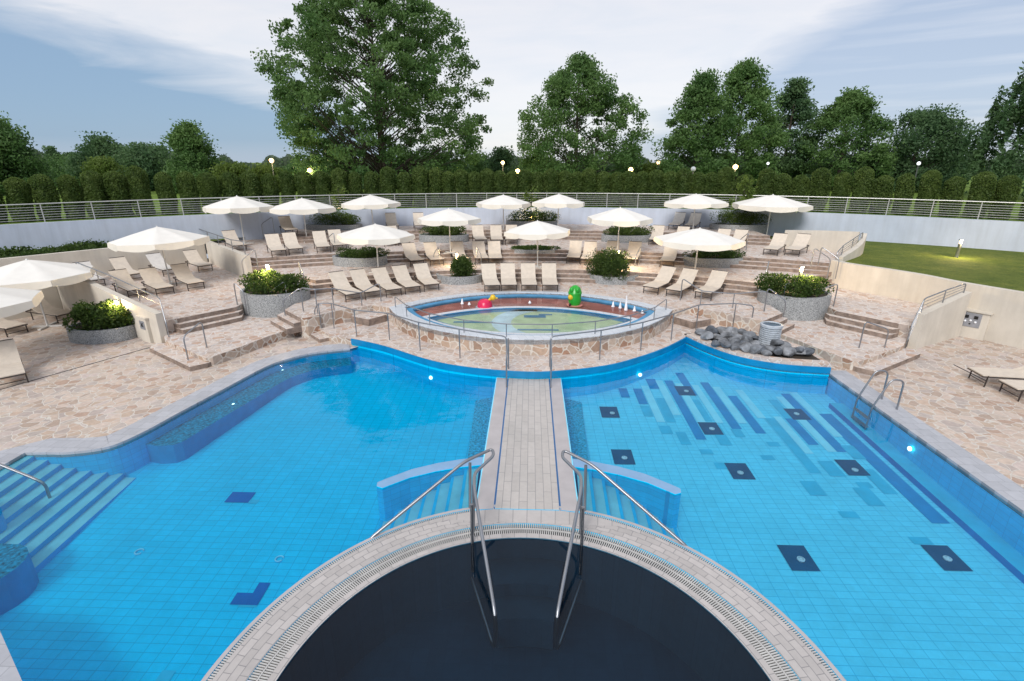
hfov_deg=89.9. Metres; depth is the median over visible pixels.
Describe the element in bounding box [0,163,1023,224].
ground
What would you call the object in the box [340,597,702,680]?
pool floor
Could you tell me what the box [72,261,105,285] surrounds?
sun lounger
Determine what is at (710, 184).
thuja
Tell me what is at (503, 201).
umbrella
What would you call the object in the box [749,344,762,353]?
boulder
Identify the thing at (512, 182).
thuja
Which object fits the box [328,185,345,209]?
young tree
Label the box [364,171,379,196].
thuja
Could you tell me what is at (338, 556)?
ring edge
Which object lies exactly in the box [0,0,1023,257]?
sky
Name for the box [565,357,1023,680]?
pool floor
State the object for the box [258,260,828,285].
terrace
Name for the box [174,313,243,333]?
terrace step
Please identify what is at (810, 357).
rock bed
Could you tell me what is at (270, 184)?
thuja
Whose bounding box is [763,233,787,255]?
sun lounger
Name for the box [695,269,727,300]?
sun lounger
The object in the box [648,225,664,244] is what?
sun lounger
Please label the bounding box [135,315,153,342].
utility box
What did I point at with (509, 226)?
sun lounger
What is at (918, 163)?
globe lamp
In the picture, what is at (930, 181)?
thuja
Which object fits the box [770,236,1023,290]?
lawn
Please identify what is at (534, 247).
shrub
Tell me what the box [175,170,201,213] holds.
thuja
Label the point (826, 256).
handrail
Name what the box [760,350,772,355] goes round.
boulder
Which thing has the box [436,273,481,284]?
stone planter
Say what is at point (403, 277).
sun lounger
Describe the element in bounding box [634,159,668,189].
bush
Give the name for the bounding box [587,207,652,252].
umbrella
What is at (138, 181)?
thuja
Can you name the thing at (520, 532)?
drain channel
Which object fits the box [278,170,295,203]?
thuja
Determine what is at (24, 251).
ground cover
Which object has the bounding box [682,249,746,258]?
shrub
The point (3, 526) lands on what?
pool stair wall
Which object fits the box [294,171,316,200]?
thuja
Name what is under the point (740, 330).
boulder
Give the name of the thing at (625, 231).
shrub
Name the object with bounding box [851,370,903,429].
pool ladder
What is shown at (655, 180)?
thuja
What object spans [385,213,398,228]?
sun lounger
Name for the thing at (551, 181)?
thuja
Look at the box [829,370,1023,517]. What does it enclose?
coping
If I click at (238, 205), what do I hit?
umbrella
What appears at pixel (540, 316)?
kids pool inlay
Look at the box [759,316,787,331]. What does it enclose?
terrace step
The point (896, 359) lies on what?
deck step
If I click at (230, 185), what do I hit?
thuja
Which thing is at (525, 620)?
pool step
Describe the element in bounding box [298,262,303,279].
handrail
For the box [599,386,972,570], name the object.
pool floor inlay
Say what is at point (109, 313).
shrub
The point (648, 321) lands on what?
plaza railing
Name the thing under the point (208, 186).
thuja
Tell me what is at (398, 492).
pool stair wall
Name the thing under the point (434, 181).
thuja
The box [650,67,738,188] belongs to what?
broadleaf tree
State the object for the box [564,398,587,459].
pool ledge
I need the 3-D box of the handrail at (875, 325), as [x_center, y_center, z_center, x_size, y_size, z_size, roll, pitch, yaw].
[11.686,-0.049,16.555,0.887,1.167,0.042,-1,19,-2]
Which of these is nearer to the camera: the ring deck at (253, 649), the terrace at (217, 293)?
the ring deck at (253, 649)
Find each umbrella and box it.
[0,258,95,330]
[0,287,43,317]
[107,226,209,284]
[202,195,273,243]
[269,198,335,242]
[337,223,414,272]
[341,194,400,223]
[417,208,480,253]
[476,194,530,232]
[504,220,569,268]
[532,194,584,225]
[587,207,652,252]
[654,228,745,268]
[664,193,728,228]
[732,194,812,234]
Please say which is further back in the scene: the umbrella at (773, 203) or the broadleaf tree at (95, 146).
the broadleaf tree at (95, 146)
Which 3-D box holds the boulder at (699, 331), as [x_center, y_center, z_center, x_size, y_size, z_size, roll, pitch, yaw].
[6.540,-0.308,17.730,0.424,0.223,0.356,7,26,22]
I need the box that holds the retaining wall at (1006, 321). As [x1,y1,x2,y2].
[829,260,1023,348]
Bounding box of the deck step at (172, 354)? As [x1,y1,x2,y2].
[149,343,211,371]
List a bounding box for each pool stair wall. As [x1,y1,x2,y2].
[0,508,7,533]
[377,457,482,521]
[572,459,680,528]
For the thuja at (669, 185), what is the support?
on the ground at (180, 211)
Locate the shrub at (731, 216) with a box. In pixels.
[710,209,771,225]
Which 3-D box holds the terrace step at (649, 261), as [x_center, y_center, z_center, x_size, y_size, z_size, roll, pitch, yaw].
[0.870,-4.997,28.787,36.300,0.190,11.814,1,19,2]
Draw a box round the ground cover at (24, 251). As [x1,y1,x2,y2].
[0,238,113,257]
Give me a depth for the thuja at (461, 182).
35.93 m
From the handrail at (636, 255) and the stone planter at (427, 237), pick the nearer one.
the handrail at (636, 255)
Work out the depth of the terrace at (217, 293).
19.86 m
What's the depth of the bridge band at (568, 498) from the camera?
11.32 m
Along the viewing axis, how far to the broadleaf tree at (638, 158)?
57.22 m
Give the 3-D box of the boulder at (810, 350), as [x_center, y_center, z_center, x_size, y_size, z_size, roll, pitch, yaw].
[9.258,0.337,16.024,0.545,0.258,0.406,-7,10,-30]
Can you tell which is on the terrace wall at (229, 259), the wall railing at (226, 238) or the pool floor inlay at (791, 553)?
the wall railing at (226, 238)
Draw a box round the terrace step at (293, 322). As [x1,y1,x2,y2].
[277,312,301,332]
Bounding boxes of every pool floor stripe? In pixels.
[618,373,949,523]
[640,398,933,544]
[641,380,842,453]
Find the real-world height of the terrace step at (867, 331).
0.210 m
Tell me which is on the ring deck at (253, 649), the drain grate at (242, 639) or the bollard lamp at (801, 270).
the drain grate at (242, 639)
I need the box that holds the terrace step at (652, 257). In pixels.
[251,253,829,270]
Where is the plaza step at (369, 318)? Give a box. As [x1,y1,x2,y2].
[351,312,386,325]
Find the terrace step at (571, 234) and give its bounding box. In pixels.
[279,233,771,241]
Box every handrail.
[0,463,51,498]
[183,322,207,359]
[233,283,247,313]
[242,250,258,273]
[261,217,274,238]
[283,289,303,315]
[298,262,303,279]
[300,284,381,313]
[370,448,497,647]
[506,338,508,386]
[550,339,551,387]
[554,450,686,649]
[635,247,640,264]
[680,279,766,307]
[764,289,785,316]
[810,249,830,278]
[817,247,838,278]
[825,284,837,305]
[858,322,888,347]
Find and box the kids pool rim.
[389,291,671,344]
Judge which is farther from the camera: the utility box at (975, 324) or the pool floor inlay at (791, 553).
the utility box at (975, 324)
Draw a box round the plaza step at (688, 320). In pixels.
[674,313,710,328]
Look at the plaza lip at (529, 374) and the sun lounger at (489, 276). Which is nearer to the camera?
the plaza lip at (529, 374)
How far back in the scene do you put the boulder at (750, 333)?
17.29 m
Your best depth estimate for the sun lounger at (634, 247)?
26.36 m
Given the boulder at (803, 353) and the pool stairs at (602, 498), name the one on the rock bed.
the boulder at (803, 353)
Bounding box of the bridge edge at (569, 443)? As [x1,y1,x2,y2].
[560,378,579,513]
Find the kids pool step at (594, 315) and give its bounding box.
[432,310,627,328]
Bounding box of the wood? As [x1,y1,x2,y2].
[31,148,1023,175]
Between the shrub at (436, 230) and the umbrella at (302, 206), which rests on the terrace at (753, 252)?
the umbrella at (302, 206)
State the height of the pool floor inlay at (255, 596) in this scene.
0.114 m
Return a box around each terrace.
[94,258,927,354]
[215,239,842,265]
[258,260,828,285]
[279,224,769,238]
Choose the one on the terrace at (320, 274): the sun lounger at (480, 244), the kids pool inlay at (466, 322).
the sun lounger at (480, 244)
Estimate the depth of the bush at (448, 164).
60.14 m
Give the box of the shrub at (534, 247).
[510,244,560,249]
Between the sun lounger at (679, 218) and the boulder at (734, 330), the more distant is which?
the sun lounger at (679, 218)
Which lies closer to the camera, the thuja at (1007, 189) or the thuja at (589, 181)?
the thuja at (1007, 189)
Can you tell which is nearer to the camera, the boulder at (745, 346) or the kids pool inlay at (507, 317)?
the boulder at (745, 346)
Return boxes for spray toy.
[475,294,497,307]
[566,285,582,307]
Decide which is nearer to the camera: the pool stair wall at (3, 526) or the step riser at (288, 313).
the pool stair wall at (3, 526)
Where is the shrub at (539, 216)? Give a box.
[506,209,559,221]
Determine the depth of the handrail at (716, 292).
19.62 m
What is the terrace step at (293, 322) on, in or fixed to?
on the terrace step at (286, 328)
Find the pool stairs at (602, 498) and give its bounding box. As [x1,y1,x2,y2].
[576,471,679,539]
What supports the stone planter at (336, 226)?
on the terrace step at (571, 234)
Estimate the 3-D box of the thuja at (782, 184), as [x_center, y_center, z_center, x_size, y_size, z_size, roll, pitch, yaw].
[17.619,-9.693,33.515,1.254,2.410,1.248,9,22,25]
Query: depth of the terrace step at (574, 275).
23.11 m
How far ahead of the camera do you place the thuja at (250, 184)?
32.29 m
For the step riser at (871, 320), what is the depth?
18.34 m
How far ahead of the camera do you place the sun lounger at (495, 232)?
29.47 m
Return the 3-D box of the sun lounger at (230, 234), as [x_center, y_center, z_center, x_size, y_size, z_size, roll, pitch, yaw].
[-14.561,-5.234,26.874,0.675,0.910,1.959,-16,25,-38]
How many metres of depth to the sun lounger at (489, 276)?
22.93 m
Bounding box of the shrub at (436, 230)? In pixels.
[419,225,466,235]
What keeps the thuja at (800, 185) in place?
on the ground at (180, 211)
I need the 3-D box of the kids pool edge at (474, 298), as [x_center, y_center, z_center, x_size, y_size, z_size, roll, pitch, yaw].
[0.649,-0.843,19.135,9.480,0.410,5.660,1,19,2]
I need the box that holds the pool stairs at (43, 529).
[0,456,135,572]
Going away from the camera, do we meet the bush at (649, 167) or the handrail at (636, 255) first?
the handrail at (636, 255)
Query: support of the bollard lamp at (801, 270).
on the stone planter at (813, 308)
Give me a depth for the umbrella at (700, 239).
21.87 m
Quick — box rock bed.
[684,333,819,359]
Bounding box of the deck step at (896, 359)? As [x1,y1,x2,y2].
[852,348,919,375]
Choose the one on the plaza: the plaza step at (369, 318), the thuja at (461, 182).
the plaza step at (369, 318)
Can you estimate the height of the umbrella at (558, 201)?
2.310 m
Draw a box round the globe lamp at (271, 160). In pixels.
[269,158,273,174]
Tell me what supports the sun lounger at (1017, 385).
on the deck at (943, 394)
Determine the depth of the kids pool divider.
19.16 m
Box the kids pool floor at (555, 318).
[437,311,621,332]
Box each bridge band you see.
[478,377,507,509]
[551,378,576,511]
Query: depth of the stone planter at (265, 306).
19.84 m
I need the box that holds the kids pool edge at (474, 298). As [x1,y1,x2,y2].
[407,294,653,334]
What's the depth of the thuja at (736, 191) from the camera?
34.07 m
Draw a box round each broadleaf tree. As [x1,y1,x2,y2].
[0,111,76,195]
[39,145,62,162]
[60,131,127,178]
[74,155,131,188]
[95,141,174,190]
[158,119,226,192]
[250,0,493,196]
[483,145,521,173]
[517,50,653,179]
[611,148,645,172]
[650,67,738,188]
[685,57,793,184]
[747,76,829,188]
[776,85,906,189]
[850,103,981,192]
[923,153,987,184]
[952,61,1023,197]
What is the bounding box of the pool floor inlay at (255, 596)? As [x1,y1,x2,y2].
[225,492,269,604]
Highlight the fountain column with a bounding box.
[758,321,783,345]
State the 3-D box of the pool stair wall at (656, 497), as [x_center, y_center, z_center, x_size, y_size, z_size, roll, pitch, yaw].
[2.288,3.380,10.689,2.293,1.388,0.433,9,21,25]
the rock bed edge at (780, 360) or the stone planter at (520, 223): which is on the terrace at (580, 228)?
the stone planter at (520, 223)
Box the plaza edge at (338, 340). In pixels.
[318,329,351,344]
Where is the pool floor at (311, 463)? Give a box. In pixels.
[0,361,490,680]
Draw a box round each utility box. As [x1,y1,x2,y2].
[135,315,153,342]
[959,308,993,340]
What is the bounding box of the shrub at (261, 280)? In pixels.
[237,268,309,294]
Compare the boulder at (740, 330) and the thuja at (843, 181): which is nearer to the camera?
the boulder at (740, 330)
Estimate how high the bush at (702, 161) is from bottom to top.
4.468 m
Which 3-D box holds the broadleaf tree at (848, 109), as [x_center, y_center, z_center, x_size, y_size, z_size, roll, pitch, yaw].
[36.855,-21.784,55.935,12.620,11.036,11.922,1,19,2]
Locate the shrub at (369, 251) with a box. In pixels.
[335,246,389,257]
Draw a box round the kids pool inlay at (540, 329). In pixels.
[517,329,558,330]
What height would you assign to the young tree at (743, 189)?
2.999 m
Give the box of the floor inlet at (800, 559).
[797,556,804,561]
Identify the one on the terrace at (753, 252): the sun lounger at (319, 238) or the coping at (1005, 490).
the sun lounger at (319, 238)
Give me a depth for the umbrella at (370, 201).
28.99 m
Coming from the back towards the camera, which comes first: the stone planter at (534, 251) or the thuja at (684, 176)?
the thuja at (684, 176)
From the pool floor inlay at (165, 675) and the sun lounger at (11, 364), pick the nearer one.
the pool floor inlay at (165, 675)
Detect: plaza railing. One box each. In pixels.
[314,303,506,357]
[549,303,753,366]
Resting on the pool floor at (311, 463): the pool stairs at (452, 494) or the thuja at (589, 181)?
the pool stairs at (452, 494)
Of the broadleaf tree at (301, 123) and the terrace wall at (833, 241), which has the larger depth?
the broadleaf tree at (301, 123)
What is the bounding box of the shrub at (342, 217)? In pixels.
[307,209,360,224]
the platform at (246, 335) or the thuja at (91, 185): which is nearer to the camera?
the platform at (246, 335)
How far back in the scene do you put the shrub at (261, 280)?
20.13 m
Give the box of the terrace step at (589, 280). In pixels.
[310,277,834,296]
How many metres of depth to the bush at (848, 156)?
61.35 m
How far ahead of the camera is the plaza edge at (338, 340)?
17.89 m
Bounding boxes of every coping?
[0,344,349,470]
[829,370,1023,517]
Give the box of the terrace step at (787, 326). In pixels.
[781,322,794,333]
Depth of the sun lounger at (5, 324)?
18.85 m
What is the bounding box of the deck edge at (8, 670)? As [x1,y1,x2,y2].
[0,632,21,680]
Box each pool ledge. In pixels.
[468,397,492,457]
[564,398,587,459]
[829,403,1023,583]
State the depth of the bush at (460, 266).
23.25 m
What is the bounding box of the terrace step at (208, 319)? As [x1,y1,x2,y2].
[173,310,243,327]
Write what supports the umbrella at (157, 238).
on the terrace at (217, 293)
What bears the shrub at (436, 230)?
in the stone planter at (427, 237)
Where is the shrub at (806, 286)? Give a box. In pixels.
[754,271,834,297]
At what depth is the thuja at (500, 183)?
36.03 m
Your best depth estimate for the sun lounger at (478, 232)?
29.46 m
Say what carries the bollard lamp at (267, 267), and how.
on the stone planter at (265, 306)
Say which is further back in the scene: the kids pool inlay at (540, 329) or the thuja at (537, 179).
the thuja at (537, 179)
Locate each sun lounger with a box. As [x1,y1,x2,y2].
[0,318,28,336]
[0,338,28,384]
[25,298,70,322]
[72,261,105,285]
[108,268,146,297]
[109,256,142,279]
[138,267,174,295]
[145,252,171,276]
[170,263,204,290]
[183,249,212,271]
[221,230,246,250]
[264,233,286,256]
[278,216,297,233]
[282,232,303,254]
[312,230,330,252]
[328,229,346,250]
[328,270,361,301]
[349,268,379,299]
[371,267,401,296]
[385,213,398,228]
[392,264,420,293]
[402,242,423,266]
[413,212,425,227]
[413,262,438,291]
[423,242,443,265]
[451,241,465,258]
[471,225,486,240]
[472,240,488,263]
[481,263,499,291]
[488,240,501,262]
[490,225,502,243]
[500,263,516,290]
[505,224,516,244]
[521,263,536,290]
[541,263,557,291]
[566,240,581,263]
[580,241,596,264]
[606,240,619,250]
[626,241,641,264]
[643,265,675,294]
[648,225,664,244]
[659,247,677,266]
[666,268,697,297]
[668,212,685,229]
[677,226,689,231]
[685,212,701,228]
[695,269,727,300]
[718,228,730,235]
[733,229,748,249]
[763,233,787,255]
[784,233,811,256]
[967,366,1023,386]
[998,379,1023,401]
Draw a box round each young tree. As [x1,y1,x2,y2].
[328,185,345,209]
[519,186,540,217]
[729,175,757,212]
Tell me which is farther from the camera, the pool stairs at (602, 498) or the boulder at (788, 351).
the boulder at (788, 351)
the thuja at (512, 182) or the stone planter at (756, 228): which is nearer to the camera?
the stone planter at (756, 228)
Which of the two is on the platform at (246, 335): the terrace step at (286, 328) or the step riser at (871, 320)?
the terrace step at (286, 328)
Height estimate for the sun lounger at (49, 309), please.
0.910 m
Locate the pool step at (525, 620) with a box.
[494,595,557,649]
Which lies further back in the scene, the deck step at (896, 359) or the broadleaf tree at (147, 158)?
the broadleaf tree at (147, 158)
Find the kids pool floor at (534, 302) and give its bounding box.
[415,298,644,318]
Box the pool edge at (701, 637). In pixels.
[267,533,779,680]
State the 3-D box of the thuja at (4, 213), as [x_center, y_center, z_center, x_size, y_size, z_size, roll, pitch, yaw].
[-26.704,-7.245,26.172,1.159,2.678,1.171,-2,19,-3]
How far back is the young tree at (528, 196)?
32.12 m
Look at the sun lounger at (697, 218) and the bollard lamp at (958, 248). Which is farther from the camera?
the sun lounger at (697, 218)
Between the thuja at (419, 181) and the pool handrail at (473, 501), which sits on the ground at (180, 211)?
the thuja at (419, 181)
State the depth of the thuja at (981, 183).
28.45 m
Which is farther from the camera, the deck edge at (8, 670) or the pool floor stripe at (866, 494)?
the pool floor stripe at (866, 494)
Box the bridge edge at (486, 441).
[475,378,496,509]
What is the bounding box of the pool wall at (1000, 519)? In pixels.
[34,349,1023,555]
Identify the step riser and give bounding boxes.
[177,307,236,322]
[285,310,300,322]
[764,313,782,320]
[835,311,898,327]
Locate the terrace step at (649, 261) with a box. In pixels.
[252,256,831,275]
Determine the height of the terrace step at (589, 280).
0.190 m
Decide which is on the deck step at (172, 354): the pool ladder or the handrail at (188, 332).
the handrail at (188, 332)
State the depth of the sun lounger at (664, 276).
22.34 m
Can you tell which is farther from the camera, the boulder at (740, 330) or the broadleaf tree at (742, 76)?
the broadleaf tree at (742, 76)
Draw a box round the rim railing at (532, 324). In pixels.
[395,297,666,336]
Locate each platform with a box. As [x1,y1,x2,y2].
[164,315,298,365]
[781,319,906,369]
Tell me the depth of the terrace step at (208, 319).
18.80 m
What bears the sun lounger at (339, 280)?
on the terrace at (217, 293)
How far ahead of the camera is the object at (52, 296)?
21.39 m
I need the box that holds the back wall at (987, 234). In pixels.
[0,207,1023,253]
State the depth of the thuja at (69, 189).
27.96 m
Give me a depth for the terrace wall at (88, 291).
18.87 m
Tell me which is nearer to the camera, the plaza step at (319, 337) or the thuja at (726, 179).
the plaza step at (319, 337)
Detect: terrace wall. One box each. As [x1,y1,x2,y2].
[0,244,207,275]
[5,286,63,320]
[57,279,166,342]
[206,241,252,277]
[784,230,859,252]
[838,233,866,261]
[907,291,971,348]
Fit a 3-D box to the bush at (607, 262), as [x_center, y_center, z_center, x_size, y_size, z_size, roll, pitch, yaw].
[4.401,-3.572,23.413,2.173,1.483,1.862,1,19,2]
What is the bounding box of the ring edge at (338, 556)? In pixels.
[201,505,845,680]
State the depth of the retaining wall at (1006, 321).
19.45 m
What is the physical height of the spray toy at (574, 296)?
0.833 m
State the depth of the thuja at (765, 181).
33.41 m
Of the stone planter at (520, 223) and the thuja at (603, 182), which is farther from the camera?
the thuja at (603, 182)
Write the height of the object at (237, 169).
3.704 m
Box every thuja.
[0,192,7,223]
[2,177,35,222]
[27,174,62,220]
[56,174,85,219]
[79,170,111,218]
[100,170,133,217]
[125,165,155,216]
[153,171,178,214]
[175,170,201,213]
[195,172,222,212]
[218,171,243,199]
[239,171,263,211]
[260,173,279,204]
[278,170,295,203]
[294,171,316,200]
[313,171,332,205]
[330,168,348,208]
[347,171,363,198]
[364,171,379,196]
[379,166,396,207]
[396,172,413,207]
[411,166,428,207]
[427,167,443,206]
[441,171,455,206]
[453,169,468,206]
[467,171,481,206]
[479,168,494,200]
[492,170,507,196]
[505,170,519,198]
[518,169,532,205]
[531,171,545,200]
[543,168,558,196]
[556,170,570,197]
[569,171,584,200]
[581,167,596,206]
[594,171,610,206]
[608,172,624,206]
[620,170,636,206]
[633,171,649,206]
[647,169,663,207]
[660,171,677,207]
[674,168,691,198]
[688,172,705,195]
[702,172,719,208]
[716,166,734,208]
[734,174,753,201]
[754,168,776,197]
[772,173,791,198]
[790,174,809,202]
[807,167,831,211]
[829,172,852,212]
[848,166,874,213]
[868,175,894,213]
[891,173,915,214]
[913,169,943,215]
[938,176,966,216]
[962,171,997,218]
[987,175,1022,219]
[1018,199,1023,220]
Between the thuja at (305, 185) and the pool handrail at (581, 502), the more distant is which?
the thuja at (305, 185)
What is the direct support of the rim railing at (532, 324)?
on the kids pool rim
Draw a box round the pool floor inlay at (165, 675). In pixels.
[155,500,258,680]
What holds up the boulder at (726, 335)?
on the rock bed
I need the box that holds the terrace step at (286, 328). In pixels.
[270,318,294,334]
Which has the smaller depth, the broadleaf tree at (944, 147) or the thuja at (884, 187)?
the thuja at (884, 187)
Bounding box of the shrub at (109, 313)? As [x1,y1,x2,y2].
[62,299,133,332]
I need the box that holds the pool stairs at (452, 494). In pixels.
[377,469,478,532]
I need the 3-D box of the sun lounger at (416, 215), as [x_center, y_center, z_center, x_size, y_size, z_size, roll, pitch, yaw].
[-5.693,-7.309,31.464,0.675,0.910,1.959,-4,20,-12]
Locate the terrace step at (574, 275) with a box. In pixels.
[254,271,831,290]
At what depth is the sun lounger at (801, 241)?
25.88 m
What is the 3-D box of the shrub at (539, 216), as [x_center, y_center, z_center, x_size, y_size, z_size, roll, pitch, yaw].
[1.357,-7.922,32.538,3.556,0.860,1.707,1,19,2]
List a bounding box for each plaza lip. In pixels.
[351,337,686,377]
[686,337,830,373]
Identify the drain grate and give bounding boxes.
[207,507,839,680]
[247,524,798,680]
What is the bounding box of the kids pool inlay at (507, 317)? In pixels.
[492,310,534,332]
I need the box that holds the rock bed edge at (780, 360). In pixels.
[686,333,830,373]
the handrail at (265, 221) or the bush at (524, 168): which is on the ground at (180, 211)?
the bush at (524, 168)
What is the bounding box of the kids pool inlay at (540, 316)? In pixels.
[524,315,545,317]
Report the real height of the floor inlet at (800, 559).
0.030 m
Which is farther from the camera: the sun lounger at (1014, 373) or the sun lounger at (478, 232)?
the sun lounger at (478, 232)
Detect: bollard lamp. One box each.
[265,264,271,287]
[797,266,804,281]
[955,239,963,257]
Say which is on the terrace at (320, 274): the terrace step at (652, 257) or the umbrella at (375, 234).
the umbrella at (375, 234)
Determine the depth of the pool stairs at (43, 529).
10.39 m
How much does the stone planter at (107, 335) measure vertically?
0.500 m
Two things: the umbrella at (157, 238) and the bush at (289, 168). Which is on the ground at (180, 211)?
the bush at (289, 168)
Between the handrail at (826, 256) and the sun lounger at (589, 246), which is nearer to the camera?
the handrail at (826, 256)
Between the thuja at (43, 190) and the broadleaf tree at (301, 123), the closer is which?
the thuja at (43, 190)
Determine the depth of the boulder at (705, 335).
17.10 m
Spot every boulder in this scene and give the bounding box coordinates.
[694,328,706,334]
[700,331,713,339]
[705,325,718,333]
[711,334,722,340]
[711,340,719,346]
[716,326,731,334]
[719,340,731,347]
[721,332,732,338]
[727,327,738,334]
[728,336,739,342]
[730,343,740,349]
[737,328,745,333]
[739,341,752,352]
[741,335,752,341]
[742,331,756,339]
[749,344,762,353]
[750,340,760,344]
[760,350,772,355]
[765,345,775,351]
[770,339,783,345]
[773,346,782,354]
[779,341,791,346]
[782,346,794,356]
[794,347,804,352]
[796,346,806,355]
[805,347,814,355]
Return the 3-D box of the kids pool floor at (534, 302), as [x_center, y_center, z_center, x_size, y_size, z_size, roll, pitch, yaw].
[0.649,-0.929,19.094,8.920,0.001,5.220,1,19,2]
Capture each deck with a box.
[0,314,1023,487]
[212,509,834,680]
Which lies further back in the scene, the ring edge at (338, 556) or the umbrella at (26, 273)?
the umbrella at (26, 273)
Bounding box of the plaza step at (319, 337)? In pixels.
[311,332,328,342]
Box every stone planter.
[66,322,136,344]
[240,283,310,317]
[304,223,362,230]
[332,254,387,266]
[419,233,468,242]
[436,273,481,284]
[506,219,557,226]
[511,248,557,253]
[589,273,638,284]
[601,233,651,242]
[683,255,742,267]
[709,222,767,232]
[757,286,831,320]
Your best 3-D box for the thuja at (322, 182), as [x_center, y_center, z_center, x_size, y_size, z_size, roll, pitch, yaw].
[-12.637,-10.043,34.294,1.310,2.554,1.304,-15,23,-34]
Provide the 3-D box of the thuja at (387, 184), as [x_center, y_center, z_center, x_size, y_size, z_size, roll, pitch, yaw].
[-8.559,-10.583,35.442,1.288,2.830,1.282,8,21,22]
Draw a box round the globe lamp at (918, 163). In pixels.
[910,162,920,197]
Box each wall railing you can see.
[75,262,169,336]
[200,229,245,253]
[835,232,862,259]
[905,283,965,347]
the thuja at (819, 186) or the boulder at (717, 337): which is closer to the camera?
the boulder at (717, 337)
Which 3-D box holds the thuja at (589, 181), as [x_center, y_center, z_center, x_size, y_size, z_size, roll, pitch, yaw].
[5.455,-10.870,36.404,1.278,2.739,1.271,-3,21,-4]
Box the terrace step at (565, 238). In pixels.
[280,236,770,245]
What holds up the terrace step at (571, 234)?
on the terrace step at (565, 238)
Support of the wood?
on the ground at (180, 211)
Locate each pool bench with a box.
[0,543,38,615]
[146,357,351,463]
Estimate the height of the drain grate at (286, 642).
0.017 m
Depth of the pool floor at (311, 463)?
10.16 m
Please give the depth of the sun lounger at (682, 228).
29.03 m
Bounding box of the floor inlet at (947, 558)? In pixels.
[943,555,952,561]
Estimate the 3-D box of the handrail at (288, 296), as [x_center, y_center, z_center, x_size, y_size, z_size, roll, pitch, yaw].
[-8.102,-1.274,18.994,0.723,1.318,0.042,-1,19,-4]
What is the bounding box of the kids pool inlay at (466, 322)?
[453,321,483,322]
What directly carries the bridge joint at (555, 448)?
attached to the bridge
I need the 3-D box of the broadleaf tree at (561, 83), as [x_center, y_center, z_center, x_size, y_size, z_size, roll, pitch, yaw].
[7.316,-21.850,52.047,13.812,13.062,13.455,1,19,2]
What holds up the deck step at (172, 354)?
on the deck at (943, 394)
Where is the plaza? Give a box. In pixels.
[320,320,828,397]
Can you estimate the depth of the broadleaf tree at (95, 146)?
56.62 m
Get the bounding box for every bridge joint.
[494,379,508,508]
[549,379,560,510]
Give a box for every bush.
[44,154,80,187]
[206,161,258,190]
[244,162,296,191]
[280,159,317,189]
[425,156,467,184]
[450,254,476,276]
[468,153,491,172]
[510,162,554,185]
[578,161,614,173]
[584,247,632,280]
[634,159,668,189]
[677,156,740,181]
[735,153,815,187]
[809,153,859,186]
[894,156,965,188]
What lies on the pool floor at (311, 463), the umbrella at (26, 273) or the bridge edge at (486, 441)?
the bridge edge at (486, 441)
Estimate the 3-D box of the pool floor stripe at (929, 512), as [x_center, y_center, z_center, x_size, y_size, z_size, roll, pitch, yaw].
[6.918,2.202,14.057,8.067,0.280,4.276,15,24,37]
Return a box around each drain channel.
[0,347,149,389]
[213,594,836,680]
[252,527,793,680]
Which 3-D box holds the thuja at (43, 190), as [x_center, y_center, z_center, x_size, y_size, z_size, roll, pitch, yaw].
[-25.048,-7.655,27.523,1.212,2.507,1.207,5,20,11]
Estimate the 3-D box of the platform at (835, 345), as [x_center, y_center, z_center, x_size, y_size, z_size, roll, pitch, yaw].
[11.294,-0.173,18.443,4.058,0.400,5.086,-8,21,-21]
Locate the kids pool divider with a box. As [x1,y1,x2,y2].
[422,306,637,334]
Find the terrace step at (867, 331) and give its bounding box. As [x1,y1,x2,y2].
[824,317,898,338]
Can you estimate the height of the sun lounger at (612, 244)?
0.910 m
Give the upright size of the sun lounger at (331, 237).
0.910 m
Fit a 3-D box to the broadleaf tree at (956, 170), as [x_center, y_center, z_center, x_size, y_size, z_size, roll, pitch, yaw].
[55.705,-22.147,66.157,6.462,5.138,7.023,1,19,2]
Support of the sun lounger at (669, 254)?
on the terrace at (320, 274)
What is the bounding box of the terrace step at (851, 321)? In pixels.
[824,313,899,333]
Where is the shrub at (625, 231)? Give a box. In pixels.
[603,225,654,235]
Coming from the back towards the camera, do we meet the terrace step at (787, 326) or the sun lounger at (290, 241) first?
the sun lounger at (290, 241)
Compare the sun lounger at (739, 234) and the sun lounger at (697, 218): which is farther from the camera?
the sun lounger at (697, 218)
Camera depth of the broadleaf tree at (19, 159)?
48.46 m
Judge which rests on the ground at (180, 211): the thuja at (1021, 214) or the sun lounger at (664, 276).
the thuja at (1021, 214)
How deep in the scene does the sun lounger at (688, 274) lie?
21.86 m
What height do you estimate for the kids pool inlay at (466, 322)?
0.001 m
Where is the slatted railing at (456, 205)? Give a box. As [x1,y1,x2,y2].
[0,193,1023,221]
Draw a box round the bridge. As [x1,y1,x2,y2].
[495,378,558,509]
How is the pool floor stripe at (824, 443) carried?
on the pool floor at (880, 595)
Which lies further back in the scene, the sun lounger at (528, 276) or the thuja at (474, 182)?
the thuja at (474, 182)
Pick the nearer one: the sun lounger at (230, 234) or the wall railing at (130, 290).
the wall railing at (130, 290)
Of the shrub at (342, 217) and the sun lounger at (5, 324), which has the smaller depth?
the sun lounger at (5, 324)
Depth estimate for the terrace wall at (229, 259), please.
25.68 m
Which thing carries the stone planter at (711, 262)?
on the terrace at (320, 274)
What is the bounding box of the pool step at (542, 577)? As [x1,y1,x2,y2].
[489,557,563,612]
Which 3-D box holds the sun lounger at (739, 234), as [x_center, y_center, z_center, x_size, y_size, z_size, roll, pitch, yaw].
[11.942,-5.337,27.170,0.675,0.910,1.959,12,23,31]
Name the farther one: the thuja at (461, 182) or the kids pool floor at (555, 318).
the thuja at (461, 182)

